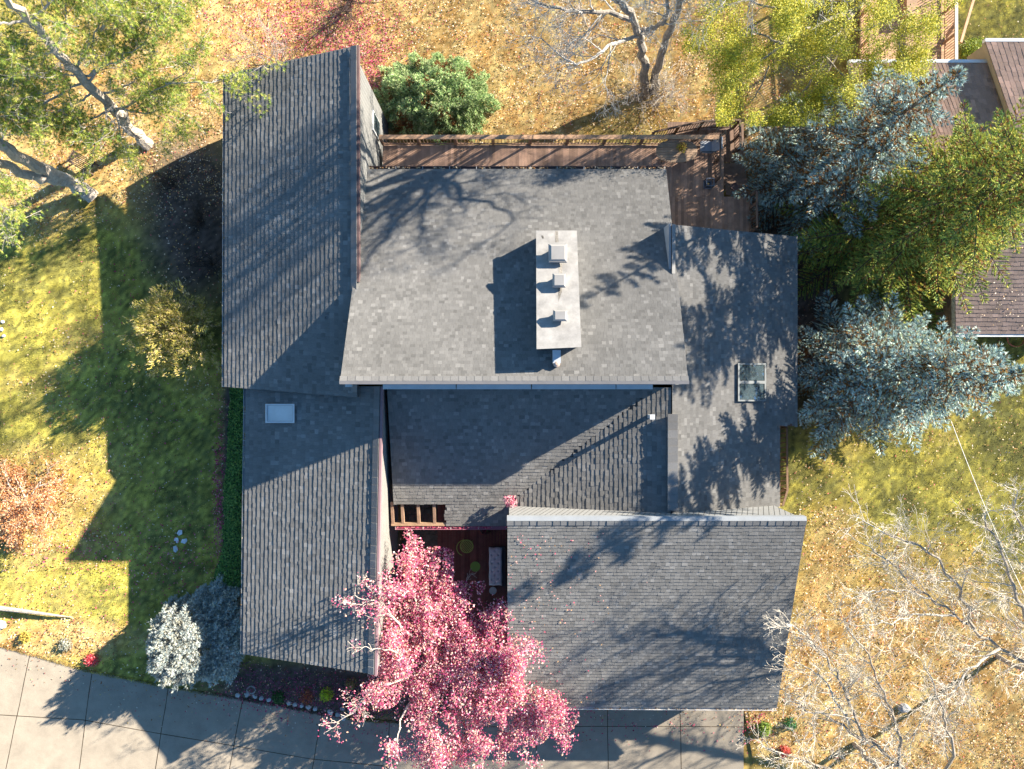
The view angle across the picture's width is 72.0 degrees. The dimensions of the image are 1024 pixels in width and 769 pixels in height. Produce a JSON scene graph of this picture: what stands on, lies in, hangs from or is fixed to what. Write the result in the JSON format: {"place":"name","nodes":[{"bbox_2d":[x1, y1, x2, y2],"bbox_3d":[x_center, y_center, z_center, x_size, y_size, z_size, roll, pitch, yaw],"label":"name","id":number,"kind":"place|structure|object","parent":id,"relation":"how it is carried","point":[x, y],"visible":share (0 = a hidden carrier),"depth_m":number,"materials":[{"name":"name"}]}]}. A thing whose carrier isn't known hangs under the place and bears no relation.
{"place":"outdoors","nodes":[
{"label":"outdoors","id":0,"kind":"place"},
{"bbox_2d":[0,647,753,768],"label":"driveway","id":1,"kind":"structure","parent":0,"point":[50,742],"depth_m":33.38,"materials":[{"name":"grey concrete"}]},
{"bbox_2d":[402,504,446,573],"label":"paving","id":2,"kind":"structure","parent":0,"point":[426,514],"depth_m":33.32,"materials":[{"name":"stone"}]},
{"bbox_2d":[438,504,506,640],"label":"courtyard deck","id":3,"kind":"structure","parent":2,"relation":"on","point":[479,553],"depth_m":33.25,"materials":[{"name":"brown wood"}]},
{"bbox_2d":[456,539,473,555],"bbox_3d":[-2.181,7.535,32.867,0.776,0.730,0.736,0,90,0],"label":"garden chair","id":4,"kind":"object","parent":3,"relation":"on","point":[461,548],"visible":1,"depth_m":32.84,"materials":[{"name":"paint"}]},
{"bbox_2d":[470,562,479,571],"bbox_3d":[-1.708,8.481,33.012,0.470,0.436,0.470,0,90,0],"label":"side table","id":5,"kind":"object","parent":3,"relation":"on","point":[474,566],"visible":1,"depth_m":32.80,"materials":[{"name":"paint"}]},
{"bbox_2d":[489,587,496,593],"bbox_3d":[-0.892,9.633,33.062,0.350,0.336,0.350,0,90,0],"label":"stool","id":6,"kind":"object","parent":3,"relation":"on","point":[492,590],"visible":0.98,"depth_m":32.90,"materials":[{"name":"paint"}]},
{"bbox_2d":[489,546,505,587],"bbox_3d":[-0.691,8.507,32.925,0.783,0.650,1.865,0,90,0],"label":"daybed","id":7,"kind":"object","parent":3,"relation":"on","point":[497,565],"visible":1,"depth_m":32.83,"materials":[{"name":"grey fabric"}]},
{"bbox_2d":[0,0,1023,768],"bbox_3d":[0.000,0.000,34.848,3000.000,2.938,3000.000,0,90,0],"label":"ground","id":8,"kind":"structure","parent":0,"point":[204,428],"depth_m":33.50,"materials":[{"name":"plant"}]},
{"bbox_2d":[0,620,6,629],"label":"boulder","id":9,"kind":"object","parent":8,"relation":"on","point":[3,624],"visible":1,"depth_m":33.24,"materials":[{"name":"stone"}]},
{"bbox_2d":[18,631,30,643],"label":"shrub","id":10,"kind":"object","parent":8,"relation":"on","point":[25,636],"visible":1,"depth_m":33.26,"materials":[{"name":"yellow plant"}]},
{"bbox_2d":[0,445,76,559],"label":"japanese maple","id":11,"kind":"object","parent":8,"relation":"on","point":[12,520],"visible":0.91,"depth_m":32.80,"materials":[{"name":"orange plant"}]},
{"bbox_2d":[0,29,97,257],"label":"birch tree","id":12,"kind":"object","parent":8,"relation":"on","point":[40,173],"visible":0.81,"depth_m":28.70,"materials":[{"name":"green plant"}]},
{"bbox_2d":[58,637,72,651],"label":"shrub","id":13,"kind":"object","parent":8,"relation":"on","point":[65,644],"visible":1,"depth_m":33.24,"materials":[{"name":"white plant"}]},
{"bbox_2d":[66,150,99,174],"bbox_3d":[-20.487,-10.592,33.687,1.240,0.462,0.622,30,90,0],"label":"garden bench","id":14,"kind":"object","parent":8,"relation":"on","point":[72,162],"visible":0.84,"depth_m":33.46,"materials":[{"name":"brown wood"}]},
{"bbox_2d":[84,654,101,666],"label":"burning bush","id":15,"kind":"object","parent":8,"relation":"on","point":[89,660],"visible":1,"depth_m":33.19,"materials":[{"name":"red plant"}]},
{"bbox_2d":[0,0,287,201],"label":"birch tree","id":16,"kind":"object","parent":8,"relation":"on","point":[118,13],"visible":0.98,"depth_m":27.84,"materials":[{"name":"foliage"},{"name":"bark"}]},
{"bbox_2d":[141,159,183,198],"bbox_3d":[-16.639,-9.878,33.277,1.890,1.308,1.521,44,90,0],"label":"bare shrub","id":17,"kind":"object","parent":8,"relation":"on","point":[166,181],"visible":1,"depth_m":33.41,"materials":[{"name":"brown plant"}]},
{"bbox_2d":[117,277,221,387],"bbox_3d":[-15.059,-2.361,31.926,5.021,3.664,5.097,0,90,0],"label":"golden shrub","id":18,"kind":"object","parent":8,"relation":"on","point":[168,329],"visible":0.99,"depth_m":31.41,"materials":[{"name":"foliage"},{"name":"bark"}]},
{"bbox_2d":[145,588,224,692],"bbox_3d":[-15.115,11.753,31.741,3.742,3.452,4.590,0,90,0],"label":"globe spruce","id":19,"kind":"object","parent":8,"relation":"on","point":[168,663],"visible":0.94,"depth_m":31.40,"materials":[{"name":"grey plant"}]},
{"bbox_2d":[175,197,207,239],"bbox_3d":[-14.897,-7.831,33.301,1.463,1.426,2.058,39,90,0],"label":"bare shrub","id":20,"kind":"object","parent":8,"relation":"on","point":[201,214],"visible":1,"depth_m":33.35,"materials":[{"name":"brown plant"}]},
{"bbox_2d":[185,244,221,281],"bbox_3d":[-14.380,-5.846,33.263,1.593,1.424,1.725,28,90,0],"label":"bare shrub","id":21,"kind":"object","parent":8,"relation":"on","point":[210,262],"visible":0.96,"depth_m":33.21,"materials":[{"name":"brown plant"}]},
{"bbox_2d":[190,572,244,687],"bbox_3d":[-13.851,11.568,32.678,3.019,1.586,5.560,0,90,0],"label":"globe spruce","id":22,"kind":"object","parent":8,"relation":"on","point":[220,665],"visible":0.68,"depth_m":32.63,"materials":[{"name":"blue plant"}]},
{"bbox_2d":[212,387,242,587],"bbox_3d":[-13.194,4.756,33.229,2.133,0.612,9.588,0,90,0],"label":"ivy","id":23,"kind":"object","parent":8,"relation":"on","point":[233,553],"visible":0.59,"depth_m":33.18,"materials":[{"name":"green plant"}]},
{"bbox_2d":[246,686,255,693],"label":"shrub","id":24,"kind":"object","parent":8,"relation":"on","point":[253,691],"visible":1,"depth_m":33.30,"materials":[{"name":"plant"}]},
{"bbox_2d":[0,643,502,724],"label":"edge grass","id":25,"kind":"structure","parent":8,"relation":"on","point":[153,683],"depth_m":33.36,"materials":[{"name":"green plant"}]},
{"bbox_2d":[220,10,305,68],"bbox_3d":[-11.627,-15.430,34.047,4.217,4.424,4.294,36,90,0],"label":"bare shrub","id":26,"kind":"object","parent":8,"relation":"on","point":[273,49],"visible":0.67,"depth_m":33.56,"materials":[{"name":"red plant"}]},
{"bbox_2d":[271,690,285,703],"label":"shrub","id":27,"kind":"object","parent":8,"relation":"on","point":[279,696],"visible":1,"depth_m":33.19,"materials":[{"name":"green plant"}]},
{"bbox_2d":[297,686,314,704],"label":"shrub","id":28,"kind":"object","parent":8,"relation":"on","point":[307,695],"visible":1,"depth_m":33.29,"materials":[{"name":"red plant"}]},
{"bbox_2d":[235,662,401,719],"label":"bed plants","id":29,"kind":"object","parent":8,"relation":"on","point":[306,679],"visible":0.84,"depth_m":33.27,"materials":[{"name":"green plant"}]},
{"bbox_2d":[319,687,332,702],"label":"shrub","id":30,"kind":"object","parent":8,"relation":"on","point":[326,695],"visible":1,"depth_m":33.12,"materials":[{"name":"green plant"}]},
{"bbox_2d":[324,0,374,33],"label":"bare shrub","id":31,"kind":"object","parent":8,"relation":"on","point":[350,8],"visible":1,"depth_m":34.93,"materials":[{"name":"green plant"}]},
{"bbox_2d":[344,677,357,689],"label":"shrub","id":32,"kind":"object","parent":8,"relation":"on","point":[352,686],"visible":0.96,"depth_m":33.18,"materials":[{"name":"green plant"}]},
{"bbox_2d":[372,49,502,144],"bbox_3d":[-3.847,-14.252,34.342,6.906,3.143,4.923,0,90,0],"label":"shrub","id":33,"kind":"object","parent":8,"relation":"on","point":[436,70],"visible":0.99,"depth_m":34.33,"materials":[{"name":"green plant"}]},
{"bbox_2d":[318,528,579,768],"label":"crabapple tree","id":34,"kind":"object","parent":8,"relation":"on","point":[465,647],"visible":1,"depth_m":29.56,"materials":[{"name":"pink plant"}]},
{"bbox_2d":[0,0,1023,768],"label":"fallen leaves","id":35,"kind":"object","parent":8,"relation":"on","point":[368,74],"depth_m":33.48,"materials":[{"name":"orange plant"}]},
{"bbox_2d":[222,45,806,710],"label":"house","id":36,"kind":"structure","parent":8,"relation":"on","point":[554,323],"depth_m":29.26,"materials":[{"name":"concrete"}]},
{"bbox_2d":[372,110,379,140],"bbox_3d":[-6.250,-11.900,32.400,0.080,1.500,0.900,0,90,0],"label":"window","id":37,"kind":"structure","parent":36,"relation":"in","point":[375,122],"depth_m":32.15,"materials":[{"name":"glass"}]},
{"bbox_2d":[222,74,774,709],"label":"gutter leaves","id":38,"kind":"object","parent":36,"relation":"on","point":[440,526],"visible":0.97,"depth_m":30.73,"materials":[{"name":"brown plant"}]},
{"bbox_2d":[502,495,517,507],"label":"climber sprig","id":39,"kind":"object","parent":36,"relation":"attached to","point":[508,501],"visible":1,"depth_m":30.00,"materials":[{"name":"pink plant"}]},
{"bbox_2d":[508,533,631,703],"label":"roof leaves","id":40,"kind":"object","parent":36,"relation":"on","point":[548,605],"visible":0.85,"depth_m":29.01,"materials":[{"name":"pink plant"}]},
{"bbox_2d":[379,119,757,231],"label":"deck","id":41,"kind":"structure","parent":8,"relation":"on","point":[693,203],"depth_m":33.36,"materials":[{"name":"brown wood"}]},
{"bbox_2d":[656,140,696,162],"bbox_3d":[7.636,-10.814,33.000,1.905,0.720,1.034,0,90,0],"label":"patio table","id":42,"kind":"object","parent":41,"relation":"on","point":[666,151],"visible":0.98,"depth_m":32.64,"materials":[{"name":"brown wood"}]},
{"bbox_2d":[675,142,686,152],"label":"potted plant","id":43,"kind":"object","parent":42,"relation":"on","point":[681,146],"visible":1,"depth_m":32.41,"materials":[{"name":"green plant"}]},
{"bbox_2d":[703,178,713,188],"bbox_3d":[9.250,-9.450,33.101,0.375,0.518,0.375,0,90,0],"label":"lantern","id":44,"kind":"object","parent":41,"relation":"on","point":[707,184],"visible":1,"depth_m":33.32,"materials":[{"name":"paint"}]},
{"bbox_2d":[698,137,722,155],"bbox_3d":[9.242,-11.111,32.840,0.880,1.040,0.630,0,90,0],"label":"patio chair","id":45,"kind":"object","parent":41,"relation":"on","point":[712,146],"visible":0.95,"depth_m":32.87,"materials":[{"name":"fabric"}]},
{"bbox_2d":[731,183,738,189],"bbox_3d":[10.459,-9.290,33.205,0.360,0.310,0.355,0,90,0],"label":"flower pot","id":46,"kind":"object","parent":41,"relation":"on","point":[734,186],"visible":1,"depth_m":33.10,"materials":[{"name":"stone"}]},
{"bbox_2d":[616,53,695,132],"bbox_3d":[7.151,-14.447,34.815,4.195,2.806,4.153,0,90,0],"label":"bare shrub","id":47,"kind":"object","parent":8,"relation":"on","point":[658,97],"visible":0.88,"depth_m":34.97,"materials":[{"name":"brown plant"}]},
{"bbox_2d":[503,0,850,118],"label":"birch tree","id":48,"kind":"object","parent":8,"relation":"on","point":[639,33],"visible":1,"depth_m":29.83,"materials":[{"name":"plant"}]},
{"bbox_2d":[756,721,772,737],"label":"shrub","id":49,"kind":"object","parent":8,"relation":"on","point":[762,727],"visible":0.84,"depth_m":33.16,"materials":[{"name":"green plant"}]},
{"bbox_2d":[776,745,791,757],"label":"burning bush","id":50,"kind":"object","parent":8,"relation":"on","point":[783,750],"visible":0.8,"depth_m":33.26,"materials":[{"name":"red plant"}]},
{"bbox_2d":[780,426,788,506],"bbox_3d":[12.715,3.865,33.325,0.399,1.000,3.814,0,90,0],"label":"side railing","id":51,"kind":"object","parent":8,"relation":"on","point":[786,489],"visible":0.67,"depth_m":32.83,"materials":[{"name":"brown wood"}]},
{"bbox_2d":[782,717,796,730],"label":"shrub","id":52,"kind":"object","parent":8,"relation":"on","point":[794,726],"visible":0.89,"depth_m":33.17,"materials":[{"name":"green plant"}]},
{"bbox_2d":[674,0,972,148],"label":"locust tree","id":53,"kind":"object","parent":8,"relation":"on","point":[789,14],"visible":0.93,"depth_m":28.81,"materials":[{"name":"yellow plant"}]},
{"bbox_2d":[724,63,968,262],"bbox_3d":[14.136,-9.633,29.001,8.369,12.685,7.979,0,90,0],"label":"blue spruce","id":54,"kind":"object","parent":8,"relation":"on","point":[870,142],"visible":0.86,"depth_m":29.31,"materials":[{"name":"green plant"}]},
{"bbox_2d":[736,596,976,768],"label":"bare tree","id":55,"kind":"object","parent":8,"relation":"on","point":[856,746],"visible":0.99,"depth_m":26.93,"materials":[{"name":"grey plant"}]},
{"bbox_2d":[772,98,1023,343],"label":"green spruce","id":56,"kind":"object","parent":8,"relation":"on","point":[946,185],"visible":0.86,"depth_m":28.32,"materials":[{"name":"green plant"}]},
{"bbox_2d":[898,703,910,712],"bbox_3d":[18.526,15.277,33.272,0.589,0.312,0.413,0,90,0],"label":"boulder","id":57,"kind":"object","parent":8,"relation":"on","point":[904,708],"visible":0.94,"depth_m":33.17,"materials":[{"name":"stone"}]},
{"bbox_2d":[797,289,1023,459],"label":"blue spruce","id":58,"kind":"object","parent":8,"relation":"on","point":[889,377],"visible":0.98,"depth_m":28.36,"materials":[{"name":"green plant"}]},
{"bbox_2d":[802,474,1023,768],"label":"bare tree","id":59,"kind":"object","parent":8,"relation":"on","point":[969,621],"visible":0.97,"depth_m":26.56,"materials":[{"name":"grey plant"}]},
{"bbox_2d":[951,421,1023,592],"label":"cable","id":60,"kind":"object","parent":59,"relation":"attached to","point":[983,502],"visible":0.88,"depth_m":29.00,"materials":[{"name":"paint"}]},
{"bbox_2d":[859,0,974,58],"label":"neighbour deck","id":61,"kind":"structure","parent":8,"relation":"on","point":[947,48],"depth_m":34.30,"materials":[{"name":"brown wood"}]},
{"bbox_2d":[823,38,1023,336],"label":"neighbour house","id":62,"kind":"structure","parent":8,"relation":"on","point":[994,67],"depth_m":31.47,"materials":[{"name":"concrete"}]},
{"bbox_2d":[972,237,1022,325],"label":"roof leaves","id":63,"kind":"object","parent":62,"relation":"on","point":[1001,304],"visible":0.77,"depth_m":31.66,"materials":[{"name":"brown plant"}]},
{"bbox_2d":[959,36,986,58],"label":"shrub","id":64,"kind":"object","parent":8,"relation":"on","point":[973,42],"visible":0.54,"depth_m":35.59,"materials":[{"name":"green plant"}]},
{"bbox_2d":[1007,337,1023,346],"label":"garden hose","id":65,"kind":"object","parent":8,"relation":"on","point":[1015,346],"visible":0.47,"depth_m":33.86,"materials":[{"name":"paint"}]}
]}

